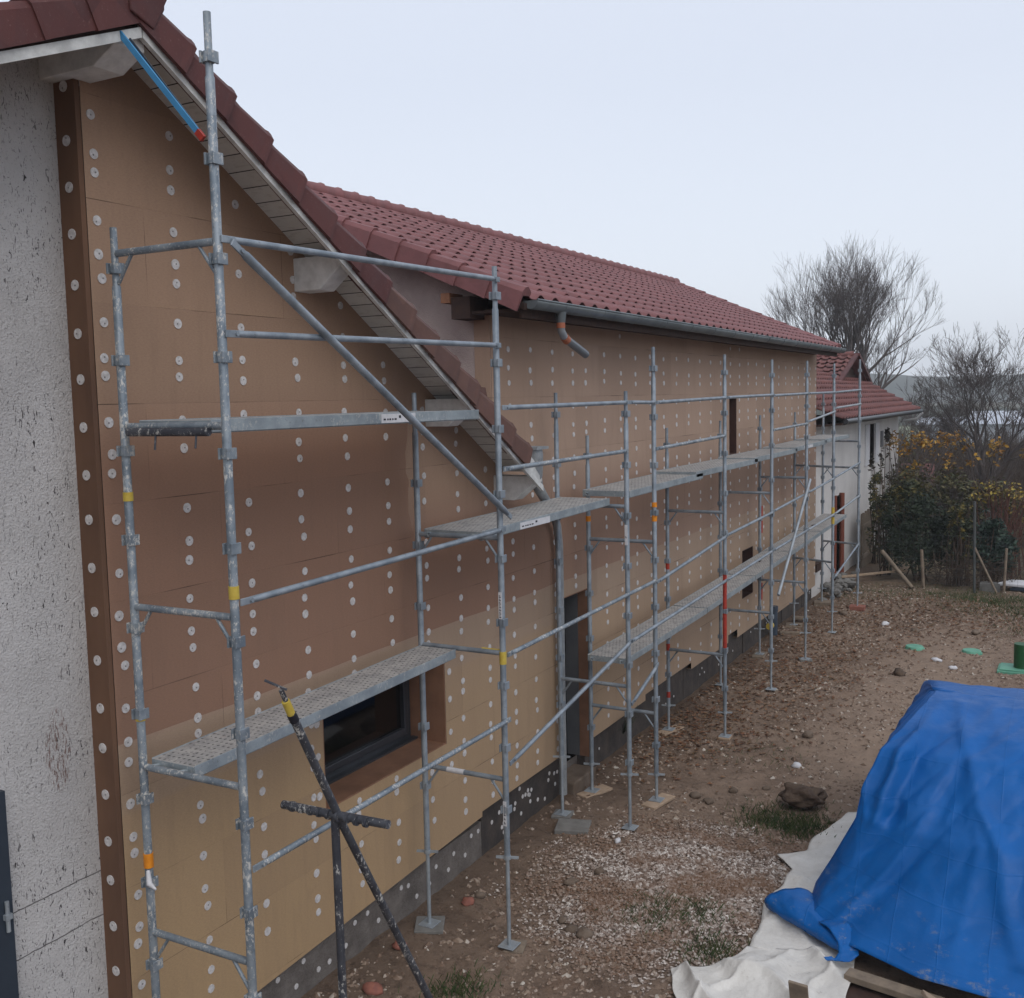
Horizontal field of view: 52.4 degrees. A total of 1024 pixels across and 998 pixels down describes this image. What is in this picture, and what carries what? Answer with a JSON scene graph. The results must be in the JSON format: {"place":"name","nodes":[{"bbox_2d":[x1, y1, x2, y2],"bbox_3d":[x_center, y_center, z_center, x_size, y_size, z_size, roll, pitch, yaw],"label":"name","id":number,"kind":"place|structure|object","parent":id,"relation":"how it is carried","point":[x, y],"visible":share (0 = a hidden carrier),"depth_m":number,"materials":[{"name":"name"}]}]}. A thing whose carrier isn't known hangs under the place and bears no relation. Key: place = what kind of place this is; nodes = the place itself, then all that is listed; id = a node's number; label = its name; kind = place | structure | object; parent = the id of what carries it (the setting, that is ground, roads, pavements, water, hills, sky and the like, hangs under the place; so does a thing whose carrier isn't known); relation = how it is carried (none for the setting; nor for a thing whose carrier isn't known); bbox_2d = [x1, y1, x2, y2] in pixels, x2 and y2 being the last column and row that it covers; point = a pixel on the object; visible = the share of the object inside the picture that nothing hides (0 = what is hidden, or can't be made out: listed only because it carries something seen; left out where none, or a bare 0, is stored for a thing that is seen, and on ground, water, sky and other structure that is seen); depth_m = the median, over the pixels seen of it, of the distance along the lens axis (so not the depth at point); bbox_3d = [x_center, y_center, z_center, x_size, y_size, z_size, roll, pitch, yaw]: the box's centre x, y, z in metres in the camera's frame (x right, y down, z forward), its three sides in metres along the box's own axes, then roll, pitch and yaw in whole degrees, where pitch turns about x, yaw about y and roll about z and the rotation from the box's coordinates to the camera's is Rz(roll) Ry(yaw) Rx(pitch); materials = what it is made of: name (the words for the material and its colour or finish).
{"place":"outdoors","nodes":[
{"label":"outdoors","id":0,"kind":"place"},
{"bbox_2d":[0,0,1023,376],"label":"sky","id":1,"kind":"structure","parent":0,"point":[698,143],"materials":[{"name":"white"}]},
{"bbox_2d":[488,814,807,997],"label":"gravel","id":2,"kind":"structure","parent":0,"point":[706,865],"depth_m":9.20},
{"bbox_2d":[576,926,593,938],"bbox_3d":[0.589,3.541,8.478,0.153,0.085,0.152,2,6,29],"label":"rock","id":3,"kind":"object","parent":2,"relation":"on","point":[584,932],"visible":0.97,"depth_m":8.45,"materials":[{"name":"stone"}]},
{"bbox_2d":[301,402,1023,997],"bbox_3d":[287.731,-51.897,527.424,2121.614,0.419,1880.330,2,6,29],"label":"ground","id":4,"kind":"structure","parent":0,"point":[459,914],"depth_m":11.84,"materials":[{"name":"soil"}]},
{"bbox_2d":[106,10,261,997],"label":"scaffold frame","id":5,"kind":"object","parent":4,"relation":"on","point":[217,258],"visible":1,"depth_m":5.64,"materials":[{"name":"metal"}]},
{"bbox_2d":[120,30,205,141],"bbox_3d":[-1.791,-2.120,5.355,0.503,0.602,0.060,1,6,20],"label":"blue strap","id":6,"kind":"object","parent":5,"relation":"attached to","point":[141,58],"visible":1,"depth_m":5.34,"materials":[{"name":"fabric"}]},
{"bbox_2d":[151,645,455,774],"bbox_3d":[-1.261,1.378,7.135,0.340,0.124,2.901,2,6,29],"label":"deck plank","id":7,"kind":"object","parent":5,"relation":"on","point":[208,753],"visible":0.81,"depth_m":6.85,"materials":[{"name":"metal"}]},
{"bbox_2d":[139,410,478,432],"bbox_3d":[-1.159,-0.523,6.875,0.544,0.074,2.921,2,6,29],"label":"deck plank","id":8,"kind":"object","parent":5,"relation":"on","point":[257,423],"visible":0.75,"depth_m":6.43,"materials":[{"name":"metal"}]},
{"bbox_2d":[220,235,499,281],"bbox_3d":[-0.791,-1.491,6.580,0.039,0.089,2.901,2,6,29],"label":"guard rail","id":9,"kind":"object","parent":5,"relation":"attached to","point":[290,248],"visible":0.96,"depth_m":6.22,"materials":[{"name":"metal"}]},
{"bbox_2d":[225,330,500,347],"bbox_3d":[-0.780,-1.008,6.626,0.039,0.079,2.900,2,6,29],"label":"guard rail","id":10,"kind":"object","parent":5,"relation":"attached to","point":[275,335],"visible":1,"depth_m":6.30,"materials":[{"name":"metal"}]},
{"bbox_2d":[264,679,432,997],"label":"prop trestle","id":11,"kind":"object","parent":4,"relation":"on","point":[338,817],"visible":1,"depth_m":5.88,"materials":[{"name":"metal"}]},
{"bbox_2d":[362,981,382,995],"bbox_3d":[-1.044,3.663,7.788,0.150,0.099,0.154,-3,6,-15],"label":"rock","id":12,"kind":"object","parent":4,"relation":"on","point":[372,988],"visible":1,"depth_m":7.76,"materials":[{"name":"red stone"}]},
{"bbox_2d":[0,0,846,997],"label":"house","id":13,"kind":"structure","parent":4,"relation":"on","point":[98,138],"depth_m":7.24,"materials":[{"name":"concrete"}]},
{"bbox_2d":[322,664,445,808],"bbox_3d":[-1.208,1.850,8.617,0.477,0.810,1.690,2,6,29],"label":"window","id":14,"kind":"structure","parent":13,"relation":"in","point":[366,742],"depth_m":8.93,"materials":[{"name":"glass"}]},
{"bbox_2d":[564,588,588,756],"bbox_3d":[0.599,2.023,11.734,0.287,1.980,0.670,2,6,29],"label":"door","id":15,"kind":"structure","parent":13,"relation":"in","point":[576,603],"depth_m":12.02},
{"bbox_2d":[729,399,735,454],"bbox_3d":[3.385,-1.163,16.658,0.297,0.890,0.390,2,6,29],"label":"window","id":16,"kind":"structure","parent":13,"relation":"in","point":[732,402],"depth_m":16.77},
{"bbox_2d":[742,546,752,598],"bbox_3d":[3.838,1.227,17.622,0.297,0.810,0.640,2,6,29],"label":"window","id":17,"kind":"structure","parent":13,"relation":"in","point":[747,553],"depth_m":17.85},
{"bbox_2d":[414,916,444,933],"bbox_3d":[-0.688,3.561,8.704,0.240,0.030,0.260,-1,5,0],"label":"sole board","id":18,"kind":"object","parent":4,"relation":"on","point":[438,928],"visible":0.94,"depth_m":8.64,"materials":[{"name":"grey wood"}]},
{"bbox_2d":[409,266,520,950],"bbox_3d":[-0.411,0.901,8.267,0.937,5.347,0.140,2,6,29],"label":"scaffold frame","id":19,"kind":"object","parent":18,"relation":"on","point":[496,364],"visible":0.92,"depth_m":8.24,"materials":[{"name":"metal"}]},
{"bbox_2d":[230,239,511,518],"bbox_3d":[-0.721,-0.589,6.696,0.049,1.771,2.929,2,6,29],"label":"diagonal brace","id":20,"kind":"object","parent":19,"relation":"attached to","point":[255,265],"visible":1,"depth_m":6.28,"materials":[{"name":"metal"}]},
{"bbox_2d":[240,526,505,605],"bbox_3d":[-0.744,0.389,6.773,0.039,0.089,2.891,2,6,29],"label":"guard rail","id":21,"kind":"object","parent":19,"relation":"attached to","point":[302,585],"visible":1,"depth_m":6.41,"materials":[{"name":"metal"}]},
{"bbox_2d":[252,717,510,872],"bbox_3d":[-0.708,1.871,6.923,0.039,0.048,2.910,2,6,29],"label":"guard rail","id":22,"kind":"object","parent":19,"relation":"attached to","point":[327,825],"visible":1,"depth_m":6.65,"materials":[{"name":"metal"}]},
{"bbox_2d":[424,497,609,540],"bbox_3d":[0.131,0.151,9.315,0.544,0.104,2.611,2,6,29],"label":"deck plank","id":23,"kind":"object","parent":19,"relation":"on","point":[537,513],"visible":0.91,"depth_m":9.09,"materials":[{"name":"metal"}]},
{"bbox_2d":[502,400,628,409],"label":"guard rail","id":24,"kind":"object","parent":19,"relation":"attached to","point":[547,405],"visible":1,"depth_m":8.79,"materials":[{"name":"metal"}]},
{"bbox_2d":[503,449,628,471],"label":"guard rail","id":25,"kind":"object","parent":19,"relation":"attached to","point":[547,462],"visible":1,"depth_m":8.84,"materials":[{"name":"metal"}]},
{"bbox_2d":[503,939,526,953],"bbox_3d":[0.024,3.598,8.361,0.160,0.030,0.200,0,6,12],"label":"sole board","id":26,"kind":"object","parent":4,"relation":"on","point":[520,947],"visible":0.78,"depth_m":8.31,"materials":[{"name":"brown wood"}]},
{"bbox_2d":[551,809,573,818],"bbox_3d":[0.530,3.308,10.918,0.200,0.030,0.200,0,6,17],"label":"sole board","id":27,"kind":"object","parent":4,"relation":"on","point":[568,816],"visible":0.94,"depth_m":10.85,"materials":[{"name":"grey wood"}]},
{"bbox_2d":[551,391,638,830],"bbox_3d":[0.818,1.128,10.527,0.937,4.399,0.140,2,6,29],"label":"scaffold frame","id":28,"kind":"object","parent":27,"relation":"on","point":[625,517],"visible":0.88,"depth_m":10.50,"materials":[{"name":"metal"}]},
{"bbox_2d":[509,639,632,765],"bbox_3d":[0.590,1.749,9.291,0.039,0.477,2.555,2,6,29],"label":"guard rail","id":29,"kind":"object","parent":28,"relation":"attached to","point":[534,739],"visible":1,"depth_m":9.11,"materials":[{"name":"metal"}]},
{"bbox_2d":[507,578,657,656],"bbox_3d":[0.746,1.034,9.536,0.039,0.099,3.261,2,6,29],"label":"guard rail","id":30,"kind":"object","parent":28,"relation":"attached to","point":[552,632],"visible":1,"depth_m":9.18,"materials":[{"name":"metal"}]},
{"bbox_2d":[554,818,591,834],"bbox_3d":[0.621,3.334,10.584,0.340,0.050,0.300,0,6,12],"label":"paving slab","id":31,"kind":"object","parent":4,"relation":"on","point":[571,826],"depth_m":10.54,"materials":[{"name":"grey concrete"}]},
{"bbox_2d":[576,784,612,798],"bbox_3d":[0.917,3.251,11.559,0.420,0.030,0.160,-6,7,-41],"label":"sole board","id":32,"kind":"object","parent":4,"relation":"on","point":[602,790],"visible":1,"depth_m":11.53,"materials":[{"name":"brown wood"}]},
{"bbox_2d":[583,347,664,802],"bbox_3d":[1.173,0.835,11.159,0.937,4.850,0.140,2,6,29],"label":"scaffold frame","id":33,"kind":"object","parent":32,"relation":"on","point":[654,514],"visible":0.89,"depth_m":11.14,"materials":[{"name":"metal"}]},
{"bbox_2d":[583,473,702,497],"bbox_3d":[1.544,-0.174,11.885,0.540,0.094,2.471,2,6,29],"label":"deck plank","id":34,"kind":"object","parent":33,"relation":"on","point":[642,485],"visible":0.84,"depth_m":11.47,"materials":[{"name":"metal"}]},
{"bbox_2d":[631,662,658,705],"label":"guard rail","id":35,"kind":"object","parent":33,"relation":"attached to","point":[646,681],"visible":1,"depth_m":10.71,"materials":[{"name":"metal"}]},
{"bbox_2d":[588,606,706,663],"bbox_3d":[1.654,1.571,12.269,0.460,0.114,2.781,2,6,29],"label":"deck plank","id":36,"kind":"object","parent":33,"relation":"on","point":[667,629],"visible":0.82,"depth_m":12.02,"materials":[{"name":"metal"}]},
{"bbox_2d":[657,535,726,583],"bbox_3d":[2.117,0.667,12.021,0.039,0.222,2.462,2,6,29],"label":"guard rail","id":37,"kind":"object","parent":33,"relation":"attached to","point":[665,576],"visible":1,"depth_m":11.85,"materials":[{"name":"metal"}]},
{"bbox_2d":[657,396,727,403],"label":"guard rail","id":38,"kind":"object","parent":33,"relation":"attached to","point":[689,400],"visible":1,"depth_m":11.70,"materials":[{"name":"metal"}]},
{"bbox_2d":[641,793,674,809],"bbox_3d":[1.574,3.251,11.197,0.170,0.030,0.420,3,7,40],"label":"sole board","id":39,"kind":"object","parent":4,"relation":"on","point":[652,805],"visible":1,"depth_m":11.13,"materials":[{"name":"brown wood"}]},
{"bbox_2d":[309,583,1023,997],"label":"stones","id":40,"kind":"object","parent":4,"relation":"on","point":[543,871],"visible":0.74,"depth_m":12.27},
{"bbox_2d":[662,354,731,737],"bbox_3d":[2.344,0.621,13.289,0.937,4.858,0.140,2,6,29],"label":"scaffold frame","id":41,"kind":"object","parent":4,"relation":"on","point":[724,532],"visible":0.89,"depth_m":13.25,"materials":[{"name":"metal"}]},
{"bbox_2d":[631,578,727,643],"bbox_3d":[1.950,1.219,11.748,0.039,0.140,3.201,2,6,29],"label":"guard rail","id":42,"kind":"object","parent":41,"relation":"attached to","point":[656,625],"visible":1,"depth_m":11.49,"materials":[{"name":"metal"}]},
{"bbox_2d":[656,434,726,450],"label":"guard rail","id":43,"kind":"object","parent":41,"relation":"attached to","point":[689,442],"visible":1,"depth_m":11.71,"materials":[{"name":"metal"}]},
{"bbox_2d":[656,459,757,476],"bbox_3d":[2.635,-0.426,13.866,0.540,0.074,2.821,2,6,29],"label":"deck plank","id":44,"kind":"object","parent":41,"relation":"on","point":[705,468],"visible":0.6,"depth_m":13.47,"materials":[{"name":"metal"}]},
{"bbox_2d":[727,549,773,581],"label":"guard rail","id":45,"kind":"object","parent":41,"relation":"attached to","point":[749,565],"visible":1,"depth_m":13.99,"materials":[{"name":"metal"}]},
{"bbox_2d":[728,393,773,398],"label":"guard rail","id":46,"kind":"object","parent":41,"relation":"attached to","point":[748,396],"visible":1,"depth_m":13.75,"materials":[{"name":"metal"}]},
{"bbox_2d":[398,578,1023,997],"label":"grass","id":47,"kind":"structure","parent":4,"relation":"on","point":[812,824],"depth_m":10.40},
{"bbox_2d":[715,360,777,690],"bbox_3d":[3.419,0.401,15.242,0.937,4.816,0.140,2,6,29],"label":"scaffold frame","id":48,"kind":"object","parent":4,"relation":"on","point":[771,547],"visible":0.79,"depth_m":15.19,"materials":[{"name":"metal"}]},
{"bbox_2d":[674,574,754,612],"bbox_3d":[2.836,1.288,14.414,0.460,0.129,2.331,2,6,29],"label":"deck plank","id":49,"kind":"object","parent":48,"relation":"attached to","point":[714,598],"visible":0.66,"depth_m":14.27,"materials":[{"name":"metal"}]},
{"bbox_2d":[727,511,773,536],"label":"guard rail","id":50,"kind":"object","parent":48,"relation":"attached to","point":[748,524],"visible":1,"depth_m":13.87,"materials":[{"name":"metal"}]},
{"bbox_2d":[718,449,796,461],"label":"deck plank","id":51,"kind":"object","parent":48,"relation":"on","point":[761,454],"visible":0.8,"depth_m":15.77,"materials":[{"name":"metal"}]},
{"bbox_2d":[728,550,787,579],"bbox_3d":[3.888,1.024,16.323,0.460,0.129,2.241,2,6,29],"label":"deck plank","id":52,"kind":"object","parent":48,"relation":"attached to","point":[757,570],"visible":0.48,"depth_m":16.15,"materials":[{"name":"metal"}]},
{"bbox_2d":[670,812,856,997],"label":"fleece sheet","id":53,"kind":"object","parent":4,"relation":"on","point":[775,956],"visible":0.74,"depth_m":7.85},
{"bbox_2d":[788,980,808,997],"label":"plank","id":54,"kind":"object","parent":53,"relation":"on","point":[798,990],"visible":1,"depth_m":7.10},
{"bbox_2d":[844,967,943,997],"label":"plank","id":55,"kind":"object","parent":53,"relation":"on","point":[877,983],"visible":1,"depth_m":7.48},
{"bbox_2d":[766,605,777,635],"bbox_3d":[4.691,2.264,18.779,0.150,0.630,0.404,2,6,29],"label":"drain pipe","id":56,"kind":"object","parent":4,"relation":"on","point":[775,621],"visible":0.56,"depth_m":18.83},
{"bbox_2d":[785,622,802,628],"bbox_3d":[5.306,2.391,19.599,0.300,0.050,0.400,0,6,17],"label":"sole board","id":57,"kind":"object","parent":4,"relation":"on","point":[790,626],"visible":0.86,"depth_m":19.53,"materials":[{"name":"brown wood"}]},
{"bbox_2d":[789,363,836,632],"bbox_3d":[5.516,-0.015,19.054,0.180,4.859,0.997,-6,7,-39],"label":"scaffold frame","id":58,"kind":"object","parent":57,"relation":"on","point":[832,542],"visible":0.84,"depth_m":18.88,"materials":[{"name":"metal"}]},
{"bbox_2d":[795,434,848,442],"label":"deck plank","id":59,"kind":"object","parent":58,"relation":"on","point":[821,437],"visible":0.75,"depth_m":19.64,"materials":[{"name":"metal"}]},
{"bbox_2d":[798,513,846,534],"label":"deck plank","id":60,"kind":"object","parent":58,"relation":"attached to","point":[823,527],"visible":0.71,"depth_m":20.10,"materials":[{"name":"metal"}]},
{"bbox_2d":[778,782,827,808],"bbox_3d":[3.087,3.147,11.064,0.513,0.243,0.420,2,6,29],"label":"boulder","id":61,"kind":"object","parent":4,"relation":"on","point":[797,795],"visible":1,"depth_m":10.95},
{"bbox_2d":[586,584,1023,823],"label":"fallen leaves","id":62,"kind":"object","parent":4,"relation":"on","point":[758,701],"visible":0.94,"depth_m":16.30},
{"bbox_2d":[798,658,812,661],"bbox_3d":[4.835,2.657,17.169,0.200,0.040,0.200,-1,5,6],"label":"sole board","id":63,"kind":"object","parent":4,"relation":"on","point":[810,660],"visible":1,"depth_m":17.08,"materials":[{"name":"grey wood"}]},
{"bbox_2d":[754,361,810,659],"bbox_3d":[4.459,0.199,17.133,0.937,4.876,0.175,2,6,29],"label":"scaffold frame","id":64,"kind":"object","parent":63,"relation":"on","point":[760,531],"visible":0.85,"depth_m":17.09,"materials":[{"name":"metal"}]},
{"bbox_2d":[774,529,807,550],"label":"guard rail","id":65,"kind":"object","parent":64,"relation":"attached to","point":[788,541],"visible":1,"depth_m":15.77,"materials":[{"name":"metal"}]},
{"bbox_2d":[777,478,811,595],"bbox_3d":[4.343,0.544,15.982,0.045,1.575,1.998,2,6,29],"label":"loose tube","id":66,"kind":"object","parent":65,"relation":"attached to","point":[793,540],"visible":1,"depth_m":15.90,"materials":[{"name":"metal"}]},
{"bbox_2d":[764,531,820,555],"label":"deck plank","id":67,"kind":"object","parent":64,"relation":"attached to","point":[799,541],"visible":0.51,"depth_m":18.11,"materials":[{"name":"metal"}]},
{"bbox_2d":[763,440,826,450],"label":"deck plank","id":68,"kind":"object","parent":64,"relation":"on","point":[799,445],"visible":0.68,"depth_m":17.80,"materials":[{"name":"metal"}]},
{"bbox_2d":[814,600,834,605],"bbox_3d":[6.492,2.188,21.653,0.400,0.120,0.300,1,6,20],"label":"sole board","id":69,"kind":"object","parent":4,"relation":"on","point":[822,603],"visible":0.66,"depth_m":21.55,"materials":[{"name":"brown wood"}]},
{"bbox_2d":[817,359,861,605],"bbox_3d":[6.669,-0.298,21.146,0.176,5.002,0.976,-6,7,-43],"label":"scaffold frame","id":70,"kind":"object","parent":69,"relation":"on","point":[857,592],"visible":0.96,"depth_m":21.01,"materials":[{"name":"metal"}]},
{"bbox_2d":[818,571,855,599],"bbox_3d":[7.311,1.894,23.513,1.004,0.303,3.818,2,6,29],"label":"rubble","id":71,"kind":"object","parent":4,"relation":"on","point":[843,584],"visible":0.82,"depth_m":23.01,"materials":[{"name":"stone"}]},
{"bbox_2d":[830,569,906,578],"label":"plank","id":72,"kind":"object","parent":71,"relation":"on","point":[870,573],"visible":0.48,"depth_m":24.15,"materials":[{"name":"brown wood"}]},
{"bbox_2d":[761,231,949,388],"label":"bare tree","id":73,"kind":"object","parent":4,"relation":"on","point":[841,307],"visible":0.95,"depth_m":51.25,"materials":[{"name":"grey plant"}]},
{"bbox_2d":[811,351,922,597],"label":"neighbour house","id":74,"kind":"structure","parent":4,"relation":"on","point":[877,402],"depth_m":26.35,"materials":[{"name":"paint"}]},
{"bbox_2d":[860,509,874,567],"bbox_3d":[9.045,1.005,26.484,0.080,1.492,1.700,2,6,29],"label":"wooden fence","id":75,"kind":"object","parent":4,"relation":"on","point":[865,556],"visible":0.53,"depth_m":26.20,"materials":[{"name":"brown wood"}]},
{"bbox_2d":[846,983,895,997],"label":"plank","id":76,"kind":"object","parent":4,"relation":"on","point":[855,991],"visible":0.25,"depth_m":7.51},
{"bbox_2d":[868,427,892,563],"bbox_3d":[9.646,-0.108,27.190,0.488,3.465,3.107,2,6,29],"label":"climbing plant","id":77,"kind":"object","parent":4,"relation":"on","point":[887,436],"visible":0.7,"depth_m":26.93,"materials":[{"name":"green plant"}]},
{"bbox_2d":[764,680,1023,997],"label":"tarpaulin pile","id":78,"kind":"object","parent":4,"relation":"on","point":[921,876],"visible":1,"depth_m":8.13,"materials":[{"name":"blue plastic"}]},
{"bbox_2d":[864,471,926,575],"bbox_3d":[9.250,0.582,25.102,1.404,2.504,1.083,2,6,29],"label":"mixed bush","id":79,"kind":"object","parent":4,"relation":"on","point":[904,489],"visible":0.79,"depth_m":25.08,"materials":[{"name":"green plant"}]},
{"bbox_2d":[880,550,913,588],"bbox_3d":[8.659,1.576,23.433,0.086,0.811,0.822,-5,7,-38],"label":"fence post","id":80,"kind":"object","parent":4,"relation":"on","point":[896,568],"visible":1,"depth_m":23.40,"materials":[{"name":"brown wood"}]},
{"bbox_2d":[884,375,942,462],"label":"bare tree","id":81,"kind":"object","parent":4,"relation":"on","point":[905,416],"visible":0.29,"depth_m":40.08,"materials":[{"name":"grey plant"}]},
{"bbox_2d":[816,404,1021,425],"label":"valley woods","id":82,"kind":"object","parent":4,"relation":"on","point":[818,412],"visible":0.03,"depth_m":152.69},
{"bbox_2d":[920,549,924,587],"bbox_3d":[9.117,1.596,23.125,0.128,0.954,0.068,2,6,29],"label":"fence post","id":83,"kind":"object","parent":4,"relation":"on","point":[922,568],"visible":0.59,"depth_m":23.10,"materials":[{"name":"brown wood"}]},
{"bbox_2d":[876,489,969,582],"bbox_3d":[9.508,0.841,24.138,2.063,2.164,1.402,2,6,29],"label":"evergreen bush","id":84,"kind":"object","parent":4,"relation":"on","point":[910,527],"visible":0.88,"depth_m":24.05,"materials":[{"name":"green plant"}]},
{"bbox_2d":[885,427,965,512],"bbox_3d":[11.817,-0.370,30.022,2.580,3.359,1.337,-1,5,-1],"label":"orange shrub","id":85,"kind":"object","parent":4,"relation":"on","point":[923,442],"visible":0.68,"depth_m":29.92,"materials":[{"name":"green plant"}]},
{"bbox_2d":[899,391,975,462],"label":"bare tree","id":86,"kind":"object","parent":4,"relation":"on","point":[944,428],"visible":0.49,"depth_m":44.34,"materials":[{"name":"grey plant"}]},
{"bbox_2d":[883,451,1023,544],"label":"olive hedge","id":87,"kind":"object","parent":4,"relation":"on","point":[967,492],"visible":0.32,"depth_m":28.65,"materials":[{"name":"green plant"}]},
{"bbox_2d":[943,500,976,586],"bbox_3d":[10.191,0.990,23.665,0.768,1.925,0.911,2,6,29],"label":"thorn bush","id":88,"kind":"object","parent":4,"relation":"on","point":[960,527],"visible":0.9,"depth_m":23.50,"materials":[{"name":"green plant"}]},
{"bbox_2d":[898,419,1023,529],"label":"scrub","id":89,"kind":"object","parent":4,"relation":"on","point":[1017,478],"visible":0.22,"depth_m":40.65,"materials":[{"name":"brown plant"}]},
{"bbox_2d":[910,322,1023,514],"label":"bare tree","id":90,"kind":"object","parent":4,"relation":"on","point":[982,448],"visible":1,"depth_m":32.63,"materials":[{"name":"grey plant"}]},
{"bbox_2d":[925,539,1023,588],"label":"brushwood","id":91,"kind":"object","parent":4,"relation":"on","point":[998,569],"visible":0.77,"depth_m":23.14,"materials":[{"name":"brown plant"}]},
{"bbox_2d":[973,502,975,592],"bbox_3d":[10.023,1.077,22.572,0.086,2.051,0.056,2,6,29],"label":"fence post","id":92,"kind":"object","parent":4,"relation":"on","point":[974,547],"visible":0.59,"depth_m":22.55,"materials":[{"name":"wood"}]},
{"bbox_2d":[878,532,1020,587],"bbox_3d":[10.762,1.360,22.357,5.515,1.102,0.142,1,6,25],"label":"wire fence","id":93,"kind":"object","parent":92,"relation":"attached to","point":[951,560],"visible":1,"depth_m":22.82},
{"bbox_2d":[961,436,1023,539],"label":"orange shrub","id":94,"kind":"object","parent":4,"relation":"on","point":[998,447],"visible":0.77,"depth_m":30.05,"materials":[{"name":"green plant"}]},
{"bbox_2d":[970,508,1020,581],"bbox_3d":[10.803,1.097,23.330,1.077,1.744,0.974,2,6,29],"label":"laurel bush","id":95,"kind":"object","parent":4,"relation":"on","point":[989,529],"visible":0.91,"depth_m":23.17,"materials":[{"name":"green plant"}]},
{"bbox_2d":[969,479,1023,548],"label":"yellow shrub","id":96,"kind":"object","parent":4,"relation":"on","point":[991,500],"visible":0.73,"depth_m":26.86,"materials":[{"name":"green plant"}]},
{"bbox_2d":[980,580,1023,591],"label":"concrete slab","id":97,"kind":"object","parent":4,"relation":"on","point":[988,587],"visible":0.81,"depth_m":22.64,"materials":[{"name":"concrete"}]},
{"bbox_2d":[992,487,1023,581],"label":"stem thicket","id":98,"kind":"object","parent":4,"relation":"on","point":[1020,534],"visible":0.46,"depth_m":24.43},
{"bbox_2d":[996,383,1023,444],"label":"bare tree","id":99,"kind":"object","parent":4,"relation":"on","point":[1006,436],"visible":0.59,"depth_m":39.45,"materials":[{"name":"grey plant"}]},
{"bbox_2d":[997,642,1023,674],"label":"inspection chamber","id":100,"kind":"object","parent":4,"relation":"on","point":[1017,667],"visible":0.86,"depth_m":16.12,"materials":[{"name":"green plastic"}]},
{"bbox_2d":[870,373,1023,402],"bbox_3d":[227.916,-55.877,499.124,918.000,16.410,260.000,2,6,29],"label":"hills","id":101,"kind":"structure","parent":0,"point":[892,386],"depth_m":433.47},
{"bbox_2d":[898,427,1005,445],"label":"field","id":102,"kind":"structure","parent":0,"point":[912,432],"depth_m":117.53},
{"bbox_2d":[917,416,1023,442],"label":"greenhouse","id":103,"kind":"object","parent":102,"relation":"on","point":[999,421],"visible":0.11,"depth_m":91.39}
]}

